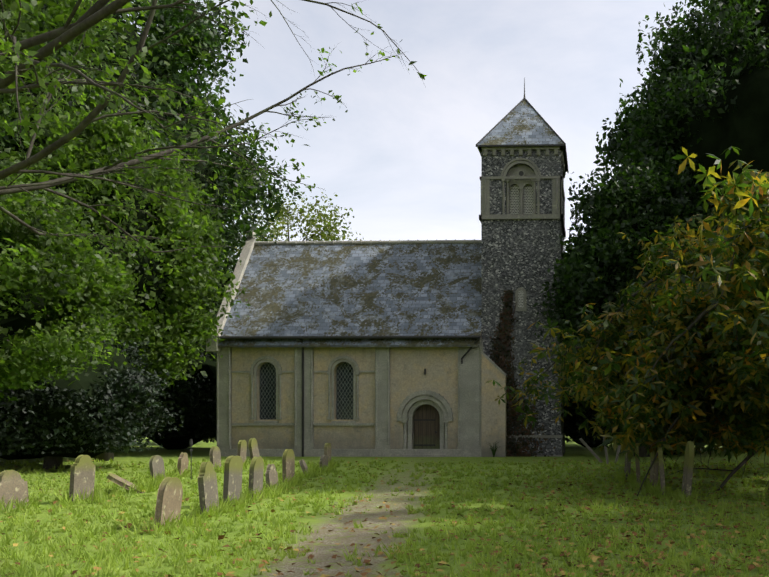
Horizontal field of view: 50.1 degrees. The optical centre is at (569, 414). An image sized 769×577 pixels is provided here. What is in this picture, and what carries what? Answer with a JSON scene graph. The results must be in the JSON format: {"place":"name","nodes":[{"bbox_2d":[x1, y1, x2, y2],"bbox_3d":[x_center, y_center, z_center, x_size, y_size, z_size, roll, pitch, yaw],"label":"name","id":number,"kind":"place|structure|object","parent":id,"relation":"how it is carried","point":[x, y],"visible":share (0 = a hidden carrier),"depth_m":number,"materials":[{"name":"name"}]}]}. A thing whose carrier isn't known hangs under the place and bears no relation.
{"place":"outdoors","nodes":[
{"label":"outdoors","id":0,"kind":"place"},
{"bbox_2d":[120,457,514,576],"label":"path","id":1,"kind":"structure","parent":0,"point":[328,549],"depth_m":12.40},
{"bbox_2d":[0,436,768,576],"bbox_3d":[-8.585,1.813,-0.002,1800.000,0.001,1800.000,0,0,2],"label":"ground","id":2,"kind":"structure","parent":0,"point":[573,450],"depth_m":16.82,"materials":[{"name":"green plant"}]},
{"bbox_2d":[0,470,28,509],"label":"headstone","id":3,"kind":"object","parent":2,"relation":"on","point":[13,484],"visible":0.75,"depth_m":14.84,"materials":[{"name":"grey stone"}]},
{"bbox_2d":[0,159,136,401],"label":"tree","id":4,"kind":"object","parent":2,"relation":"on","point":[33,294],"visible":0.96,"depth_m":20.48,"materials":[{"name":"green plant"}]},
{"bbox_2d":[69,455,94,500],"bbox_3d":[-10.008,1.499,16.158,0.100,1.354,0.524,2,-2,12],"label":"headstone","id":5,"kind":"object","parent":2,"relation":"on","point":[82,473],"visible":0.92,"depth_m":16.10,"materials":[{"name":"grey stone"}]},
{"bbox_2d":[0,313,183,468],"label":"yew tree","id":6,"kind":"object","parent":2,"relation":"on","point":[91,414],"visible":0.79,"depth_m":24.96,"materials":[{"name":"green plant"}]},
{"bbox_2d":[106,473,143,492],"bbox_3d":[-10.150,1.694,18.274,1.174,0.090,0.504,34,-10,-19],"label":"headstone","id":7,"kind":"object","parent":2,"relation":"on","point":[114,478],"visible":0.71,"depth_m":18.02,"materials":[{"name":"grey stone"}]},
{"bbox_2d":[0,99,250,461],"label":"tree","id":8,"kind":"object","parent":2,"relation":"on","point":[156,307],"visible":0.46,"depth_m":29.52,"materials":[{"name":"green plant"}]},
{"bbox_2d":[0,0,301,333],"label":"tree","id":9,"kind":"object","parent":2,"relation":"on","point":[183,60],"visible":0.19,"depth_m":35.64,"materials":[{"name":"green plant"}]},
{"bbox_2d":[149,455,164,478],"bbox_3d":[-11.016,1.629,21.067,0.090,1.094,0.474,-4,4,8],"label":"headstone","id":10,"kind":"object","parent":2,"relation":"on","point":[156,463],"visible":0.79,"depth_m":20.98,"materials":[{"name":"grey stone"}]},
{"bbox_2d":[153,477,182,529],"bbox_3d":[-6.360,1.580,12.464,0.100,1.194,0.574,3,-7,2],"label":"headstone","id":11,"kind":"object","parent":2,"relation":"on","point":[169,496],"visible":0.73,"depth_m":12.38,"materials":[{"name":"grey stone"}]},
{"bbox_2d":[136,339,216,448],"bbox_3d":[-20.697,-1.235,41.263,8.843,6.770,7.520,0,0,2],"label":"shrub","id":12,"kind":"object","parent":2,"relation":"on","point":[195,398],"visible":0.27,"depth_m":39.30,"materials":[{"name":"green plant"}]},
{"bbox_2d":[177,452,188,474],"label":"headstone","id":13,"kind":"object","parent":2,"relation":"on","point":[183,462],"visible":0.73,"depth_m":23.04,"materials":[{"name":"grey stone"}]},
{"bbox_2d":[189,439,192,478],"bbox_3d":[-10.611,1.398,22.070,0.070,1.430,0.200,0,0,2],"label":"iron grave marker","id":14,"kind":"object","parent":2,"relation":"on","point":[191,443],"visible":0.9,"depth_m":22.07,"materials":[{"name":"black metal"}]},
{"bbox_2d":[197,461,218,514],"bbox_3d":[-6.467,1.504,14.117,0.100,1.344,0.574,-3,4,-2],"label":"headstone","id":15,"kind":"object","parent":2,"relation":"on","point":[207,484],"visible":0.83,"depth_m":13.97,"materials":[{"name":"grey stone"}]},
{"bbox_2d":[0,0,426,262],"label":"overhanging ash tree","id":16,"kind":"object","parent":2,"relation":"on","point":[86,22],"visible":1,"depth_m":14.51,"materials":[{"name":"green plant"}]},
{"bbox_2d":[210,446,220,466],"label":"headstone","id":17,"kind":"object","parent":2,"relation":"on","point":[215,454],"visible":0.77,"depth_m":24.68,"materials":[{"name":"grey stone"}]},
{"bbox_2d":[204,254,237,335],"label":"tree","id":18,"kind":"object","parent":2,"relation":"on","point":[218,288],"depth_m":45.77,"materials":[{"name":"green plant"}]},
{"bbox_2d":[223,455,242,503],"bbox_3d":[-6.619,1.489,15.456,0.100,1.374,0.524,2,-2,5],"label":"headstone","id":19,"kind":"object","parent":2,"relation":"on","point":[233,470],"visible":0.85,"depth_m":15.36,"materials":[{"name":"grey stone"}]},
{"bbox_2d":[237,440,246,462],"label":"headstone","id":20,"kind":"object","parent":2,"relation":"on","point":[242,449],"visible":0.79,"depth_m":26.24,"materials":[{"name":"grey stone"}]},
{"bbox_2d":[248,438,259,459],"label":"headstone","id":21,"kind":"object","parent":2,"relation":"on","point":[253,447],"visible":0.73,"depth_m":27.74,"materials":[{"name":"grey stone"}]},
{"bbox_2d":[248,456,263,499],"bbox_3d":[-6.672,1.529,16.733,0.100,1.294,0.524,4,3,0],"label":"headstone","id":22,"kind":"object","parent":2,"relation":"on","point":[256,470],"visible":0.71,"depth_m":16.60,"materials":[{"name":"grey stone"}]},
{"bbox_2d":[265,464,277,487],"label":"headstone","id":23,"kind":"object","parent":2,"relation":"on","point":[271,473],"visible":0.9,"depth_m":18.09,"materials":[{"name":"grey stone"}]},
{"bbox_2d":[282,449,294,481],"bbox_3d":[-7.116,1.520,19.936,0.100,1.314,0.474,2,5,6],"label":"headstone","id":24,"kind":"object","parent":2,"relation":"on","point":[288,463],"visible":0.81,"depth_m":19.80,"materials":[{"name":"grey stone"}]},
{"bbox_2d":[226,186,363,264],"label":"tree","id":25,"kind":"object","parent":2,"relation":"on","point":[328,227],"visible":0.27,"depth_m":54.84,"materials":[{"name":"green plant"}]},
{"bbox_2d":[299,459,307,473],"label":"headstone","id":26,"kind":"object","parent":2,"relation":"on","point":[303,465],"visible":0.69,"depth_m":22.64,"materials":[{"name":"grey stone"}]},
{"bbox_2d":[319,455,327,468],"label":"headstone","id":27,"kind":"object","parent":2,"relation":"on","point":[323,460],"visible":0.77,"depth_m":24.42,"materials":[{"name":"grey stone"}]},
{"bbox_2d":[324,443,330,461],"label":"headstone","id":28,"kind":"object","parent":2,"relation":"on","point":[327,449],"visible":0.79,"depth_m":26.84,"materials":[{"name":"grey stone"}]},
{"bbox_2d":[0,458,768,576],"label":"fallen leaves","id":29,"kind":"object","parent":2,"relation":"on","point":[601,561],"visible":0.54,"depth_m":11.26,"materials":[{"name":"plant"}]},
{"bbox_2d":[206,78,568,456],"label":"church","id":30,"kind":"structure","parent":2,"relation":"on","point":[370,348],"depth_m":34.22,"materials":[{"name":"beige stone"}]},
{"bbox_2d":[413,404,439,448],"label":"church door","id":31,"kind":"structure","parent":30,"relation":"in","point":[423,431],"depth_m":34.46,"materials":[{"name":"brown wood"}]},
{"bbox_2d":[489,290,555,456],"bbox_3d":[-2.156,-1.776,34.114,3.199,7.315,0.270,0,0,2],"label":"tower ivy","id":32,"kind":"object","parent":30,"relation":"attached to","point":[506,316],"visible":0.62,"depth_m":34.14,"materials":[{"name":"green plant"}]},
{"bbox_2d":[489,441,500,456],"bbox_3d":[-3.271,1.442,33.359,0.685,0.751,0.515,0,0,-14],"label":"potted plant","id":33,"kind":"object","parent":2,"relation":"on","point":[494,451],"visible":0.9,"depth_m":33.37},
{"bbox_2d":[564,238,572,259],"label":"tree","id":34,"kind":"object","parent":2,"relation":"on","point":[567,248],"depth_m":49.27,"materials":[{"name":"green plant"}]},
{"bbox_2d":[564,339,607,447],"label":"shrub","id":35,"kind":"object","parent":2,"relation":"on","point":[570,427],"visible":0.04,"depth_m":41.96,"materials":[{"name":"green plant"}]},
{"bbox_2d":[579,438,603,462],"bbox_3d":[0.913,1.466,29.639,0.100,1.550,0.100,-42,9,1],"label":"wooden post","id":36,"kind":"object","parent":2,"relation":"on","point":[590,450],"visible":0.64,"depth_m":29.56,"materials":[{"name":"grey wood"}]},
{"bbox_2d":[603,437,608,463],"bbox_3d":[1.345,1.443,28.681,0.090,1.350,0.090,-8,4,2],"label":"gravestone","id":37,"kind":"object","parent":2,"relation":"on","point":[606,455],"visible":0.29,"depth_m":28.63,"materials":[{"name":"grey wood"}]},
{"bbox_2d":[615,445,620,462],"bbox_3d":[1.803,1.400,29.238,0.100,1.450,0.100,12,-6,2],"label":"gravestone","id":38,"kind":"object","parent":2,"relation":"on","point":[618,451],"visible":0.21,"depth_m":29.18,"materials":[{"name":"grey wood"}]},
{"bbox_2d":[486,146,768,495],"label":"horse chestnut tree","id":39,"kind":"object","parent":2,"relation":"on","point":[710,325],"visible":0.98,"depth_m":17.94,"materials":[{"name":"green plant"}]},
{"bbox_2d":[624,444,630,479],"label":"headstone","id":40,"kind":"object","parent":2,"relation":"on","point":[627,466],"visible":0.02,"depth_m":21.49,"materials":[{"name":"grey stone"}]},
{"bbox_2d":[532,155,730,456],"bbox_3d":[3.075,-4.490,34.422,9.160,13.268,8.219,0,0,2],"label":"tree","id":41,"kind":"object","parent":2,"relation":"on","point":[634,207],"visible":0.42,"depth_m":32.16,"materials":[{"name":"green plant"}]},
{"bbox_2d":[634,443,640,483],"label":"headstone","id":42,"kind":"object","parent":2,"relation":"on","point":[637,463],"visible":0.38,"depth_m":19.41,"materials":[{"name":"grey stone"}]},
{"bbox_2d":[571,382,709,454],"bbox_3d":[3.730,-0.640,35.931,7.319,5.628,6.432,0,0,2],"label":"shrub","id":43,"kind":"object","parent":2,"relation":"on","point":[591,411],"depth_m":35.65,"materials":[{"name":"green plant"}]},
{"bbox_2d":[650,439,658,485],"bbox_3d":[2.010,1.323,18.667,0.110,1.705,0.524,2,2,-3],"label":"fence post","id":44,"kind":"object","parent":2,"relation":"on","point":[654,469],"visible":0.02,"depth_m":18.42,"materials":[{"name":"grey wood"}]},
{"bbox_2d":[593,5,719,181],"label":"tall tree","id":45,"kind":"object","parent":2,"relation":"on","point":[661,35],"depth_m":40.59,"materials":[{"name":"green plant"}]},
{"bbox_2d":[657,447,665,494],"bbox_3d":[2.035,1.440,17.203,0.100,1.474,0.484,-5,-4,6],"label":"fence post","id":46,"kind":"object","parent":2,"relation":"on","point":[661,467],"visible":0.75,"depth_m":16.99,"materials":[{"name":"grey wood"}]},
{"bbox_2d":[681,441,693,496],"bbox_3d":[2.457,1.356,16.421,0.110,1.645,0.524,4,6,-1],"label":"fence post","id":47,"kind":"object","parent":2,"relation":"on","point":[688,469],"visible":0.77,"depth_m":16.19,"materials":[{"name":"grey wood"}]},
{"bbox_2d":[615,0,768,237],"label":"tall tree","id":48,"kind":"object","parent":2,"relation":"on","point":[717,105],"visible":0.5,"depth_m":34.75,"materials":[{"name":"green plant"}]},
{"bbox_2d":[123,0,719,268],"label":"sky","id":49,"kind":"structure","parent":0,"point":[404,155],"materials":[{"name":"white"}]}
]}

